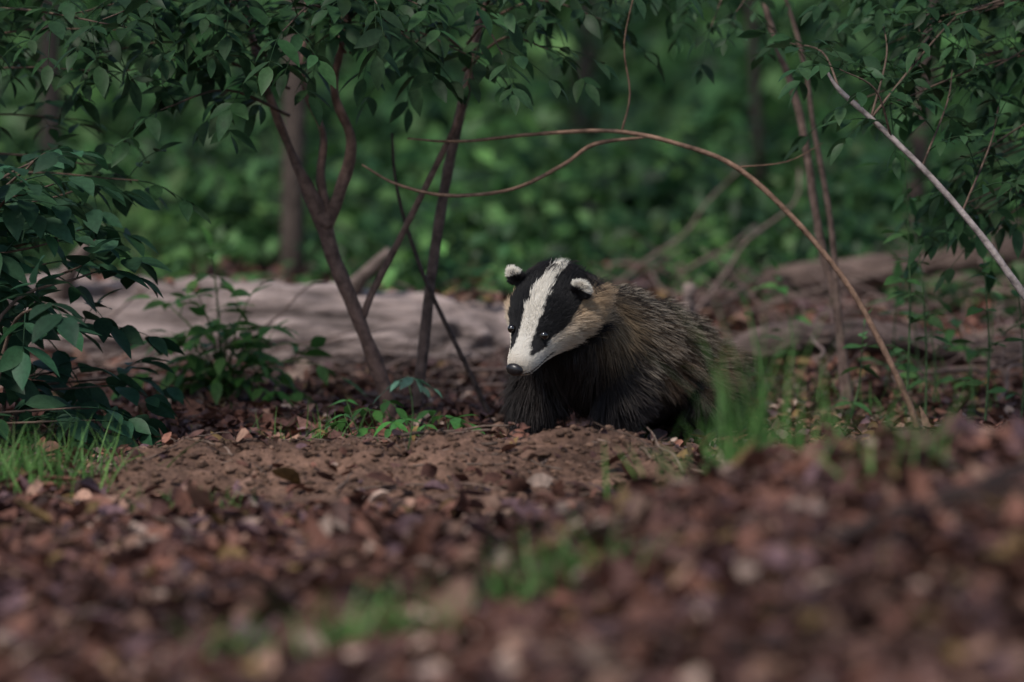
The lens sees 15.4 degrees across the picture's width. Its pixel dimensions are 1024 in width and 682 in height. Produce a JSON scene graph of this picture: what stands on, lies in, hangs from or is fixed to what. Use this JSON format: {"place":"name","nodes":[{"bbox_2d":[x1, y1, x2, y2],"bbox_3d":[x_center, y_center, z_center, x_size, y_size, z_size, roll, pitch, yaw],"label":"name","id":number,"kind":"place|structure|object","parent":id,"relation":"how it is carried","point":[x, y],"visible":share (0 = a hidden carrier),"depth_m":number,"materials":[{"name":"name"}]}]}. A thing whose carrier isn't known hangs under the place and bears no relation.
{"place":"outdoors","nodes":[
{"label":"outdoors","id":0,"kind":"place"},
{"bbox_2d":[4,0,1023,681],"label":"ground","id":1,"kind":"structure","parent":0,"point":[298,458],"depth_m":7.19,"materials":[{"name":"soil"}]},
{"bbox_2d":[38,0,64,193],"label":"woodland tree","id":2,"kind":"object","parent":1,"relation":"on","point":[55,51],"visible":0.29,"depth_m":14.43,"materials":[{"name":"brown plant"}]},
{"bbox_2d":[0,139,189,453],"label":"broadleaf shrub","id":3,"kind":"object","parent":1,"relation":"on","point":[39,320],"visible":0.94,"depth_m":7.86,"materials":[{"name":"green plant"}]},
{"bbox_2d":[0,408,205,503],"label":"grass tuft","id":4,"kind":"object","parent":1,"relation":"on","point":[29,467],"visible":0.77,"depth_m":7.07,"materials":[{"name":"green plant"}]},
{"bbox_2d":[0,0,211,252],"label":"elder sapling","id":5,"kind":"object","parent":1,"relation":"on","point":[45,75],"visible":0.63,"depth_m":8.22,"materials":[{"name":"green plant"}]},
{"bbox_2d":[116,486,297,512],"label":"grass tuft","id":6,"kind":"object","parent":1,"relation":"on","point":[193,506],"visible":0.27,"depth_m":6.66,"materials":[{"name":"green plant"}]},
{"bbox_2d":[196,19,222,149],"bbox_3d":[-0.503,-3.810,15.998,4.124,6.765,5.429,3,5,39],"label":"woodland tree","id":7,"kind":"object","parent":1,"relation":"on","point":[200,104],"visible":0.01,"depth_m":16.44,"materials":[{"name":"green plant"}]},
{"bbox_2d":[111,225,366,409],"bbox_3d":[-0.646,-0.015,8.876,0.616,0.507,0.365,0,4,0],"label":"green sapling","id":8,"kind":"object","parent":1,"relation":"on","point":[218,380],"visible":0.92,"depth_m":8.86,"materials":[{"name":"green plant"}]},
{"bbox_2d":[0,239,510,369],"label":"fallen log","id":9,"kind":"object","parent":1,"relation":"on","point":[312,311],"visible":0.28,"depth_m":9.93,"materials":[{"name":"grey wood"}]},
{"bbox_2d":[164,591,369,663],"bbox_3d":[-0.316,0.378,4.801,0.205,0.107,0.280,-4,5,-45],"label":"grass tuft","id":10,"kind":"object","parent":1,"relation":"on","point":[263,637],"visible":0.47,"depth_m":4.77,"materials":[{"name":"green plant"}]},
{"bbox_2d":[280,0,306,277],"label":"woodland tree","id":11,"kind":"object","parent":1,"relation":"on","point":[292,215],"visible":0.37,"depth_m":11.96,"materials":[{"name":"brown plant"}]},
{"bbox_2d":[249,400,377,441],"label":"grass tuft","id":12,"kind":"object","parent":1,"relation":"on","point":[319,433],"visible":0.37,"depth_m":8.21,"materials":[{"name":"green plant"}]},
{"bbox_2d":[0,0,664,421],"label":"elder sapling","id":13,"kind":"object","parent":1,"relation":"on","point":[218,50],"visible":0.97,"depth_m":8.18,"materials":[{"name":"green plant"}]},
{"bbox_2d":[238,562,484,657],"bbox_3d":[-0.162,0.350,4.827,0.313,0.137,0.219,-2,4,-30],"label":"grass tuft","id":14,"kind":"object","parent":1,"relation":"on","point":[347,636],"visible":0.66,"depth_m":4.83,"materials":[{"name":"green plant"}]},
{"bbox_2d":[30,424,708,515],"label":"soil clods","id":15,"kind":"object","parent":1,"relation":"on","point":[201,462],"visible":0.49,"depth_m":7.18,"materials":[{"name":"brown soil"}]},
{"bbox_2d":[306,376,484,449],"bbox_3d":[-0.243,0.154,7.785,0.382,0.241,1.147,0,4,0],"label":"woodland seedling","id":16,"kind":"object","parent":1,"relation":"on","point":[455,422],"visible":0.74,"depth_m":8.05,"materials":[{"name":"green plant"}]},
{"bbox_2d":[0,253,1023,681],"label":"leaf litter","id":17,"kind":"object","parent":1,"relation":"on","point":[74,585],"visible":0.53,"depth_m":5.30,"materials":[{"name":"brown plant"}]},
{"bbox_2d":[0,0,1023,323],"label":"undergrowth","id":18,"kind":"object","parent":1,"relation":"on","point":[232,194],"visible":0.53,"depth_m":13.38,"materials":[{"name":"green plant"}]},
{"bbox_2d":[0,164,1023,405],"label":"brush pile","id":19,"kind":"object","parent":1,"relation":"on","point":[981,336],"visible":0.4,"depth_m":9.79,"materials":[{"name":"brown plant"}]},
{"bbox_2d":[0,0,1023,105],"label":"background thicket","id":20,"kind":"object","parent":1,"relation":"on","point":[650,17],"visible":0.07,"depth_m":22.58,"materials":[{"name":"green plant"}]},
{"bbox_2d":[346,0,724,413],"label":"hazel sapling","id":21,"kind":"object","parent":1,"relation":"on","point":[591,22],"visible":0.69,"depth_m":8.58,"materials":[{"name":"brown plant"}]},
{"bbox_2d":[431,503,670,602],"bbox_3d":[0.059,0.304,5.166,0.258,0.164,0.323,3,5,37],"label":"grass tuft","id":22,"kind":"object","parent":1,"relation":"on","point":[547,575],"visible":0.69,"depth_m":5.17,"materials":[{"name":"green plant"}]},
{"bbox_2d":[571,0,596,161],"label":"woodland tree","id":23,"kind":"object","parent":1,"relation":"on","point":[586,65],"visible":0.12,"depth_m":17.42,"materials":[{"name":"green plant"}]},
{"bbox_2d":[494,254,759,444],"bbox_3d":[0.264,0.030,8.078,0.349,0.422,0.906,3,5,37],"label":"badger","id":24,"kind":"object","parent":1,"relation":"on","point":[587,343],"visible":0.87,"depth_m":7.91,"materials":[{"name":"fur"}]},
{"bbox_2d":[362,0,918,427],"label":"arching stem","id":25,"kind":"object","parent":1,"relation":"on","point":[838,272],"visible":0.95,"depth_m":8.29,"materials":[{"name":"brown plant"}]},
{"bbox_2d":[682,283,695,313],"bbox_3d":[0.422,-0.023,9.970,0.229,0.250,0.107,-3,5,-42],"label":"broken stump","id":26,"kind":"object","parent":1,"relation":"on","point":[689,289],"visible":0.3,"depth_m":10.03,"materials":[{"name":"beige wood"}]},
{"bbox_2d":[645,285,861,474],"bbox_3d":[0.356,0.080,5.921,0.344,0.350,0.396,1,4,20],"label":"grass tuft","id":27,"kind":"object","parent":1,"relation":"on","point":[734,450],"visible":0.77,"depth_m":5.90,"materials":[{"name":"green plant"}]},
{"bbox_2d":[745,0,764,205],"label":"woodland tree","id":28,"kind":"object","parent":1,"relation":"on","point":[756,107],"visible":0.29,"depth_m":14.15,"materials":[{"name":"brown plant"}]},
{"bbox_2d":[600,0,949,406],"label":"hazel sapling","id":29,"kind":"object","parent":1,"relation":"on","point":[832,281],"visible":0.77,"depth_m":8.86,"materials":[{"name":"brown plant"}]},
{"bbox_2d":[601,355,977,496],"bbox_3d":[0.442,0.164,6.074,0.610,0.317,0.503,0,4,0],"label":"grass tuft","id":30,"kind":"object","parent":1,"relation":"on","point":[826,422],"visible":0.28,"depth_m":6.03,"materials":[{"name":"green plant"}]},
{"bbox_2d":[728,319,1022,365],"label":"fallen log","id":31,"kind":"object","parent":1,"relation":"on","point":[807,329],"visible":0.48,"depth_m":9.66,"materials":[{"name":"wood"}]},
{"bbox_2d":[736,0,1023,299],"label":"elder sapling","id":32,"kind":"object","parent":1,"relation":"on","point":[808,69],"visible":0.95,"depth_m":8.06,"materials":[{"name":"green plant"}]},
{"bbox_2d":[737,115,1023,426],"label":"nettle stems","id":33,"kind":"object","parent":1,"relation":"on","point":[935,321],"visible":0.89,"depth_m":8.56,"materials":[{"name":"green plant"}]},
{"bbox_2d":[811,394,966,487],"bbox_3d":[0.557,0.157,5.523,0.247,0.145,0.224,-2,4,-22],"label":"grass tuft","id":34,"kind":"object","parent":1,"relation":"on","point":[871,462],"visible":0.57,"depth_m":5.54,"materials":[{"name":"green plant"}]},
{"bbox_2d":[761,235,1023,295],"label":"fallen log","id":35,"kind":"object","parent":1,"relation":"on","point":[868,264],"visible":0.48,"depth_m":11.09,"materials":[{"name":"wood"}]},
{"bbox_2d":[783,0,1023,293],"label":"rowan sapling","id":36,"kind":"object","parent":1,"relation":"on","point":[963,26],"visible":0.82,"depth_m":8.31,"materials":[{"name":"green plant"}]},
{"bbox_2d":[797,351,1020,420],"bbox_3d":[0.928,0.106,8.950,0.764,0.168,1.120,0,4,0],"label":"grass tuft","id":37,"kind":"object","parent":1,"relation":"on","point":[937,391],"visible":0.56,"depth_m":8.96,"materials":[{"name":"green plant"}]},
{"bbox_2d":[903,0,938,245],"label":"woodland tree","id":38,"kind":"object","parent":1,"relation":"on","point":[919,146],"visible":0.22,"depth_m":12.16,"materials":[{"name":"brown plant"}]},
{"bbox_2d":[770,463,1023,570],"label":"fallen branch","id":39,"kind":"object","parent":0,"point":[995,482],"visible":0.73,"depth_m":5.10,"materials":[{"name":"brown wood"}]}
]}

